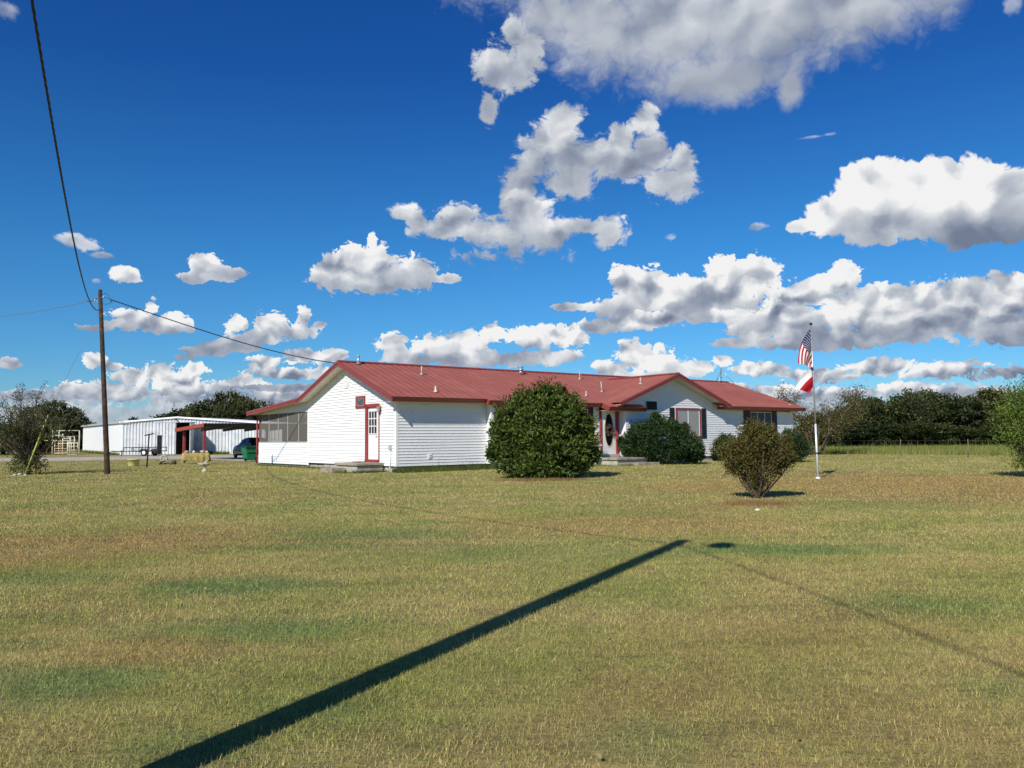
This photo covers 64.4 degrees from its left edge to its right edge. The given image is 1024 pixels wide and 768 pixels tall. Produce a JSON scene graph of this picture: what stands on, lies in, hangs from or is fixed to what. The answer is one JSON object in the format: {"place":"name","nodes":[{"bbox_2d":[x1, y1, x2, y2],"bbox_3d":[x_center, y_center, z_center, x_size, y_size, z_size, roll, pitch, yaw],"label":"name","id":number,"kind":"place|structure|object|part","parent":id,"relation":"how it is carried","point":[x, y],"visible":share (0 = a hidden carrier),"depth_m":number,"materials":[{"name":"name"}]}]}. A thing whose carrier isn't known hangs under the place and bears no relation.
{"place":"outdoors","nodes":[
{"label":"outdoors","id":0,"kind":"place"},
{"bbox_2d":[0,455,254,461],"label":"gravel driveway","id":1,"kind":"structure","parent":0,"point":[225,457],"depth_m":66.46,"materials":[{"name":"grey gravel"}]},
{"bbox_2d":[175,423,258,452],"bbox_3d":[-18.055,4.459,63.490,14.030,2.603,6.900,2,-5,-38],"label":"carport","id":2,"kind":"object","parent":1,"relation":"on","point":[204,427],"visible":0.3,"depth_m":58.79,"materials":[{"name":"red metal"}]},
{"bbox_2d":[233,437,258,457],"bbox_3d":[-20.554,5.027,64.179,1.840,1.612,4.490,2,-5,-38],"label":"parked car","id":3,"kind":"object","parent":1,"relation":"on","point":[248,441],"visible":0.27,"depth_m":63.51,"materials":[{"name":"blue paint"}]},
{"bbox_3d":[-20.028,4.533,63.533,1.720,0.420,2.410,2,-5,-38],"label":"window glass","id":4,"kind":"part","parent":3,"relation":"part of","materials":[{"name":"black glass"}]},
{"bbox_2d":[119,417,258,454],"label":"metal barn","id":5,"kind":"structure","parent":0,"point":[133,434],"depth_m":84.46,"materials":[{"name":"white metal"}]},
{"bbox_2d":[153,421,194,453],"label":"sliding door","id":6,"kind":"structure","parent":5,"relation":"in","point":[166,429],"depth_m":84.48,"materials":[{"name":"white metal"}]},
{"bbox_2d":[189,423,194,452],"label":"swing door","id":7,"kind":"structure","parent":5,"relation":"in","point":[192,432],"depth_m":82.36,"materials":[{"name":"white metal"}]},
{"bbox_2d":[0,448,1023,767],"bbox_3d":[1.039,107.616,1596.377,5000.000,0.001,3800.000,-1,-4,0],"label":"ground","id":8,"kind":"structure","parent":0,"point":[156,722],"depth_m":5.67,"materials":[{"name":"green plant"}]},
{"bbox_2d":[0,420,75,453],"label":"oak tree","id":9,"kind":"object","parent":8,"relation":"on","point":[42,443],"visible":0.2,"depth_m":90.70,"materials":[{"name":"green plant"}]},
{"bbox_2d":[0,380,93,474],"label":"bush","id":10,"kind":"object","parent":8,"relation":"on","point":[22,459],"visible":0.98,"depth_m":34.87,"materials":[{"name":"green plant"}]},
{"bbox_2d":[17,398,96,450],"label":"oak tree","id":11,"kind":"object","parent":8,"relation":"on","point":[64,408],"visible":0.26,"depth_m":123.16,"materials":[{"name":"green plant"}]},
{"bbox_2d":[53,441,68,454],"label":"gate panel","id":12,"kind":"structure","parent":8,"relation":"on","point":[60,448],"depth_m":83.75,"materials":[{"name":"white metal"}]},
{"bbox_2d":[44,430,79,454],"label":"loading chute","id":13,"kind":"object","parent":8,"relation":"on","point":[70,440],"visible":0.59,"depth_m":87.78,"materials":[{"name":"white metal"}]},
{"bbox_2d":[68,442,77,454],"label":"gate panel","id":14,"kind":"structure","parent":8,"relation":"on","point":[71,446],"depth_m":84.74,"materials":[{"name":"beige metal"}]},
{"bbox_2d":[86,289,111,474],"bbox_3d":[-17.502,-0.029,34.429,1.149,8.017,0.248,-1,-4,0],"label":"utility pole","id":15,"kind":"object","parent":8,"relation":"on","point":[104,407],"visible":0.9,"depth_m":34.36,"materials":[{"name":"brown wood"}]},
{"bbox_2d":[0,299,96,316],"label":"power line","id":16,"kind":"object","parent":15,"relation":"attached to","point":[48,309],"visible":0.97,"depth_m":36.19,"materials":[{"name":"black rubber"}]},
{"bbox_2d":[25,312,98,473],"bbox_3d":[-19.110,0.317,34.622,3.259,7.078,0.148,-1,-4,5],"label":"guy wire","id":17,"kind":"object","parent":15,"relation":"attached to","point":[45,423],"visible":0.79,"depth_m":34.56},
{"bbox_2d":[30,0,100,310],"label":"service cable","id":18,"kind":"object","parent":15,"relation":"attached to","point":[44,76],"visible":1,"depth_m":9.78,"materials":[{"name":"black rubber"}]},
{"bbox_2d":[110,299,333,362],"bbox_3d":[-12.719,-2.292,36.563,9.699,2.474,0.044,1,-4,-25],"label":"house drop cable","id":19,"kind":"object","parent":15,"relation":"attached to","point":[218,335],"visible":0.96,"depth_m":36.31,"materials":[{"name":"black rubber"}]},
{"bbox_2d":[76,449,122,454],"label":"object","id":20,"kind":"object","parent":8,"relation":"on","point":[94,452],"visible":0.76,"depth_m":95.82,"materials":[{"name":"green plant"}]},
{"bbox_2d":[81,420,137,453],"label":"lean to shed","id":21,"kind":"object","parent":8,"relation":"on","point":[92,436],"visible":0.68,"depth_m":100.06,"materials":[{"name":"grey paint"}]},
{"bbox_2d":[127,459,139,465],"bbox_3d":[-21.261,4.411,45.639,0.680,0.390,0.675,-1,-4,0],"label":"tub","id":22,"kind":"object","parent":8,"relation":"on","point":[133,462],"visible":0.98,"depth_m":45.39,"materials":[{"name":"yellow plastic"}]},
{"bbox_2d":[111,435,166,455],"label":"utility trailer","id":23,"kind":"object","parent":8,"relation":"on","point":[156,451],"visible":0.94,"depth_m":76.52,"materials":[{"name":"black paint"}]},
{"bbox_2d":[144,433,153,466],"bbox_3d":[-19.312,3.542,43.184,0.586,1.863,0.105,-2,-4,20],"label":"clothesline post","id":24,"kind":"object","parent":8,"relation":"on","point":[148,447],"visible":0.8,"depth_m":43.18,"materials":[{"name":"metal"}]},
{"bbox_2d":[158,455,169,464],"bbox_3d":[-20.311,4.449,47.524,0.671,0.610,0.465,1,-4,-23],"label":"hose reel","id":25,"kind":"object","parent":8,"relation":"on","point":[166,459],"visible":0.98,"depth_m":47.39,"materials":[{"name":"plastic"}]},
{"bbox_2d":[149,408,183,418],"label":"oak tree","id":26,"kind":"object","parent":8,"relation":"on","point":[174,413],"visible":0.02,"depth_m":119.90,"materials":[{"name":"green plant"}]},
{"bbox_2d":[178,404,213,416],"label":"oak tree","id":27,"kind":"object","parent":8,"relation":"on","point":[182,414],"visible":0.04,"depth_m":113.16,"materials":[{"name":"green plant"}]},
{"bbox_2d":[198,460,211,471],"bbox_3d":[-13.598,3.635,35.973,0.597,0.506,0.597,-2,-4,22],"label":"bird bath","id":28,"kind":"object","parent":8,"relation":"on","point":[205,464],"visible":1,"depth_m":35.86,"materials":[{"name":"white stone"}]},
{"bbox_2d":[199,447,228,453],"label":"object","id":29,"kind":"object","parent":8,"relation":"on","point":[218,452],"visible":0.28,"depth_m":83.24,"materials":[{"name":"green plant"}]},
{"bbox_2d":[184,389,255,417],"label":"oak tree","id":30,"kind":"object","parent":8,"relation":"on","point":[236,399],"visible":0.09,"depth_m":110.93,"materials":[{"name":"green plant"}]},
{"bbox_2d":[205,396,280,420],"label":"oak tree","id":31,"kind":"object","parent":8,"relation":"on","point":[224,409],"visible":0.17,"depth_m":107.98,"materials":[{"name":"green plant"}]},
{"bbox_2d":[240,445,258,461],"bbox_3d":[-17.191,4.551,53.221,0.940,1.040,0.960,2,-5,-38],"label":"wheelie bin","id":32,"kind":"object","parent":8,"relation":"on","point":[248,452],"visible":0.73,"depth_m":52.91,"materials":[{"name":"green plastic"}]},
{"bbox_2d":[321,462,383,472],"bbox_3d":[-6.707,3.511,34.081,1.920,0.410,2.000,2,-5,-38],"label":"stoop","id":33,"kind":"object","parent":8,"relation":"on","point":[358,466],"visible":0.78,"depth_m":33.68,"materials":[{"name":"concrete"}]},
{"bbox_2d":[392,460,497,472],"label":"foundation weeds","id":34,"kind":"object","parent":8,"relation":"on","point":[415,469],"visible":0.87,"depth_m":34.18,"materials":[{"name":"green plant"}]},
{"bbox_2d":[252,462,663,473],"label":"edge weeds","id":35,"kind":"object","parent":8,"relation":"on","point":[357,471],"visible":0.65,"depth_m":38.04,"materials":[{"name":"green plant"}]},
{"bbox_2d":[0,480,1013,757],"bbox_3d":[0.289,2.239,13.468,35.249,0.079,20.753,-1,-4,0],"label":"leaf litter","id":36,"kind":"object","parent":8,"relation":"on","point":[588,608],"visible":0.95,"depth_m":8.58,"materials":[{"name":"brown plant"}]},
{"bbox_2d":[246,355,805,471],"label":"ranch house","id":37,"kind":"structure","parent":8,"relation":"on","point":[390,416],"depth_m":38.63,"materials":[{"name":"white wood"}]},
{"bbox_2d":[355,395,366,409],"bbox_3d":[-6.650,0.821,35.686,0.070,0.630,1.040,2,-5,-38],"label":"window","id":38,"kind":"structure","parent":37,"relation":"in","point":[360,401],"depth_m":35.68,"materials":[{"name":"red paint"}]},
{"bbox_2d":[368,407,377,458],"bbox_3d":[-5.934,2.105,34.677,0.102,2.200,0.880,2,-5,-38],"label":"side door","id":39,"kind":"structure","parent":37,"relation":"in","point":[372,412],"depth_m":34.69,"materials":[{"name":"white wood"}]},
{"bbox_2d":[602,411,615,453],"bbox_3d":[4.797,2.371,40.234,0.970,2.200,0.120,2,-5,-38],"label":"front door","id":40,"kind":"structure","parent":37,"relation":"in","point":[608,417],"depth_m":40.22,"materials":[{"name":"white paint"}]},
{"bbox_2d":[605,424,614,435],"bbox_3d":[4.811,2.265,40.222,0.695,0.640,0.338,2,-5,-38],"label":"wreath","id":41,"kind":"object","parent":37,"relation":"attached to","point":[610,426],"visible":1,"depth_m":40.17,"materials":[{"name":"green plant"}]},
{"bbox_2d":[645,401,657,410],"bbox_3d":[7.116,1.103,41.470,0.860,0.490,0.055,2,-5,-38],"label":"window","id":42,"kind":"structure","parent":37,"relation":"in","point":[651,405],"depth_m":41.47,"materials":[{"name":"black glass"}]},
{"bbox_2d":[675,408,701,436],"bbox_3d":[9.376,2.077,43.173,2.160,1.610,0.085,2,-5,-38],"label":"window","id":43,"kind":"structure","parent":37,"relation":"in","point":[692,416],"depth_m":43.35,"materials":[{"name":"white glass"}]},
{"bbox_2d":[749,411,772,426],"bbox_3d":[14.459,2.232,47.150,2.150,1.350,0.060,2,-5,-38],"label":"window","id":44,"kind":"structure","parent":37,"relation":"in","point":[766,416],"depth_m":47.27,"materials":[{"name":"grey glass"}]},
{"bbox_2d":[484,373,603,478],"bbox_3d":[1.062,1.459,27.536,4.058,3.722,2.564,-1,-4,0],"label":"photinia bush","id":45,"kind":"object","parent":8,"relation":"on","point":[558,420],"visible":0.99,"depth_m":27.10,"materials":[{"name":"green plant"}]},
{"bbox_2d":[595,457,659,465],"bbox_3d":[5.479,3.744,39.276,2.380,0.400,2.260,2,-5,-38],"label":"stoop","id":46,"kind":"object","parent":8,"relation":"on","point":[640,461],"visible":0.75,"depth_m":38.69,"materials":[{"name":"concrete"}]},
{"bbox_2d":[616,411,706,463],"bbox_3d":[7.338,2.572,40.021,4.455,2.953,2.999,-1,-4,0],"label":"evergreen shrub","id":47,"kind":"object","parent":8,"relation":"on","point":[644,441],"visible":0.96,"depth_m":39.46,"materials":[{"name":"green plant"}]},
{"bbox_2d":[708,431,737,460],"bbox_3d":[11.668,3.397,44.514,2.417,1.766,2.021,2,-5,-34],"label":"evergreen shrub","id":48,"kind":"object","parent":8,"relation":"on","point":[714,455],"visible":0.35,"depth_m":44.24,"materials":[{"name":"green plant"}]},
{"bbox_2d":[713,414,800,497],"bbox_3d":[5.353,1.589,17.760,1.878,1.894,1.314,-1,-4,0],"label":"olive shrub","id":49,"kind":"object","parent":8,"relation":"on","point":[765,450],"visible":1,"depth_m":17.61,"materials":[{"name":"green plant"}]},
{"bbox_2d":[773,425,814,462],"bbox_3d":[13.901,3.055,41.474,3.012,1.999,2.077,-2,-4,21],"label":"evergreen shrub","id":50,"kind":"object","parent":8,"relation":"on","point":[802,444],"visible":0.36,"depth_m":41.00,"materials":[{"name":"green plant"}]},
{"bbox_2d":[809,323,820,478],"bbox_3d":[9.530,0.510,25.579,0.183,4.936,0.150,-1,-4,0],"label":"flagpole","id":51,"kind":"object","parent":8,"relation":"on","point":[816,452],"visible":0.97,"depth_m":25.52,"materials":[{"name":"metal"}]},
{"bbox_2d":[795,367,812,392],"bbox_3d":[9.194,-0.159,25.559,0.634,0.890,0.134,0,-4,-9],"label":"flag","id":52,"kind":"object","parent":51,"relation":"attached to","point":[805,383],"visible":1,"depth_m":25.57,"materials":[{"name":"fabric"}]},
{"bbox_2d":[798,329,813,367],"bbox_3d":[9.254,-1.131,25.621,0.506,1.300,0.205,-1,-4,0],"label":"flag","id":53,"kind":"object","parent":51,"relation":"attached to","point":[805,354],"visible":1,"depth_m":25.65,"materials":[{"name":"fabric"}]},
{"bbox_2d":[774,381,873,454],"bbox_3d":[21.155,2.313,55.971,6.401,5.141,3.937,-1,-4,0],"label":"mimosa tree","id":54,"kind":"object","parent":8,"relation":"on","point":[803,426],"visible":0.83,"depth_m":55.36,"materials":[{"name":"olive green leaves"},{"name":"grey brown bark"}]},
{"bbox_2d":[809,439,968,455],"bbox_3d":[26.401,3.902,49.879,0.216,1.050,22.698,1,-4,-22],"label":"wire fence","id":55,"kind":"object","parent":8,"relation":"on","point":[929,445],"visible":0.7,"depth_m":50.33,"materials":[{"name":"grey metal"}]},
{"bbox_2d":[987,372,1023,475],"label":"young tree","id":56,"kind":"object","parent":8,"relation":"on","point":[1015,435],"visible":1,"depth_m":25.00,"materials":[{"name":"green plant"}]},
{"bbox_2d":[0,0,1023,425],"label":"sky","id":57,"kind":"structure","parent":0,"point":[599,187],"materials":[{"name":"blue"}]},
{"bbox_2d":[470,476,613,481],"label":"mulch grass","id":58,"kind":"structure","parent":0,"point":[546,479],"depth_m":25.77,"materials":[{"name":"green plant"}]},
{"bbox_2d":[691,496,830,507],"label":"mulch grass","id":59,"kind":"structure","parent":0,"point":[758,502],"depth_m":16.06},
{"bbox_2d":[811,438,1018,455],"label":"pasture grass","id":60,"kind":"structure","parent":0,"point":[976,449],"depth_m":57.53,"materials":[{"name":"green plant"}]},
{"label":"pasture","id":61,"kind":"structure","parent":0,"visible":0},
{"bbox_2d":[797,423,843,445],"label":"oak tree","id":62,"kind":"object","parent":61,"relation":"on","point":[820,444],"visible":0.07,"depth_m":77.36,"materials":[{"name":"green plant"}]},
{"bbox_2d":[794,406,847,429],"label":"oak tree","id":63,"kind":"object","parent":61,"relation":"on","point":[844,408],"visible":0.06,"depth_m":82.13,"materials":[{"name":"green plant"}]},
{"bbox_2d":[817,425,883,447],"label":"oak tree","id":64,"kind":"object","parent":61,"relation":"on","point":[856,434],"visible":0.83,"depth_m":74.44,"materials":[{"name":"green plant"}]},
{"bbox_2d":[826,395,895,424],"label":"oak tree","id":65,"kind":"object","parent":61,"relation":"on","point":[863,399],"visible":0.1,"depth_m":80.51,"materials":[{"name":"green plant"}]},
{"bbox_2d":[841,418,909,446],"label":"oak tree","id":66,"kind":"object","parent":61,"relation":"on","point":[887,434],"visible":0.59,"depth_m":74.62,"materials":[{"name":"green plant"}]},
{"bbox_2d":[853,387,939,444],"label":"oak tree","id":67,"kind":"object","parent":61,"relation":"on","point":[908,408],"visible":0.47,"depth_m":77.55,"materials":[{"name":"green plant"}]},
{"bbox_2d":[884,420,959,445],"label":"oak tree","id":68,"kind":"object","parent":61,"relation":"on","point":[919,434],"visible":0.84,"depth_m":74.08,"materials":[{"name":"green plant"}]},
{"bbox_2d":[912,387,940,445],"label":"oak tree","id":69,"kind":"object","parent":61,"relation":"on","point":[930,396],"visible":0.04,"depth_m":85.17,"materials":[{"name":"green plant"}]},
{"bbox_2d":[920,422,975,446],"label":"oak tree","id":70,"kind":"object","parent":61,"relation":"on","point":[958,429],"visible":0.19,"depth_m":75.13,"materials":[{"name":"green plant"}]},
{"bbox_2d":[913,392,988,429],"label":"oak tree","id":71,"kind":"object","parent":61,"relation":"on","point":[957,411],"visible":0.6,"depth_m":77.98,"materials":[{"name":"green plant"}]},
{"bbox_2d":[952,426,1009,445],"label":"oak tree","id":72,"kind":"object","parent":61,"relation":"on","point":[976,435],"visible":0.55,"depth_m":73.96,"materials":[{"name":"green plant"}]},
{"bbox_2d":[977,395,1007,422],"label":"oak tree","id":73,"kind":"object","parent":61,"relation":"on","point":[988,404],"visible":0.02,"depth_m":80.83,"materials":[{"name":"green plant"}]},
{"bbox_2d":[974,423,1011,445],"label":"oak tree","id":74,"kind":"object","parent":61,"relation":"on","point":[986,428],"visible":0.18,"depth_m":73.80,"materials":[{"name":"green plant"}]},
{"bbox_2d":[963,385,1023,427],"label":"oak tree","id":75,"kind":"object","parent":61,"relation":"on","point":[990,392],"visible":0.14,"depth_m":81.38,"materials":[{"name":"green plant"}]},
{"bbox_3d":[-19.053,4.485,48.957,1.400,0.640,0.640,1,-4,-28],"label":"table","id":76,"kind":"object","parent":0,"visible":0},
{"bbox_2d":[181,453,210,461],"bbox_3d":[-19.052,4.432,48.970,1.692,0.548,0.835,1,-4,-28],"label":"table cloth","id":77,"kind":"object","parent":76,"relation":"on","point":[198,457],"visible":0.95,"depth_m":48.64,"materials":[{"name":"yellow fabric"}]}
]}

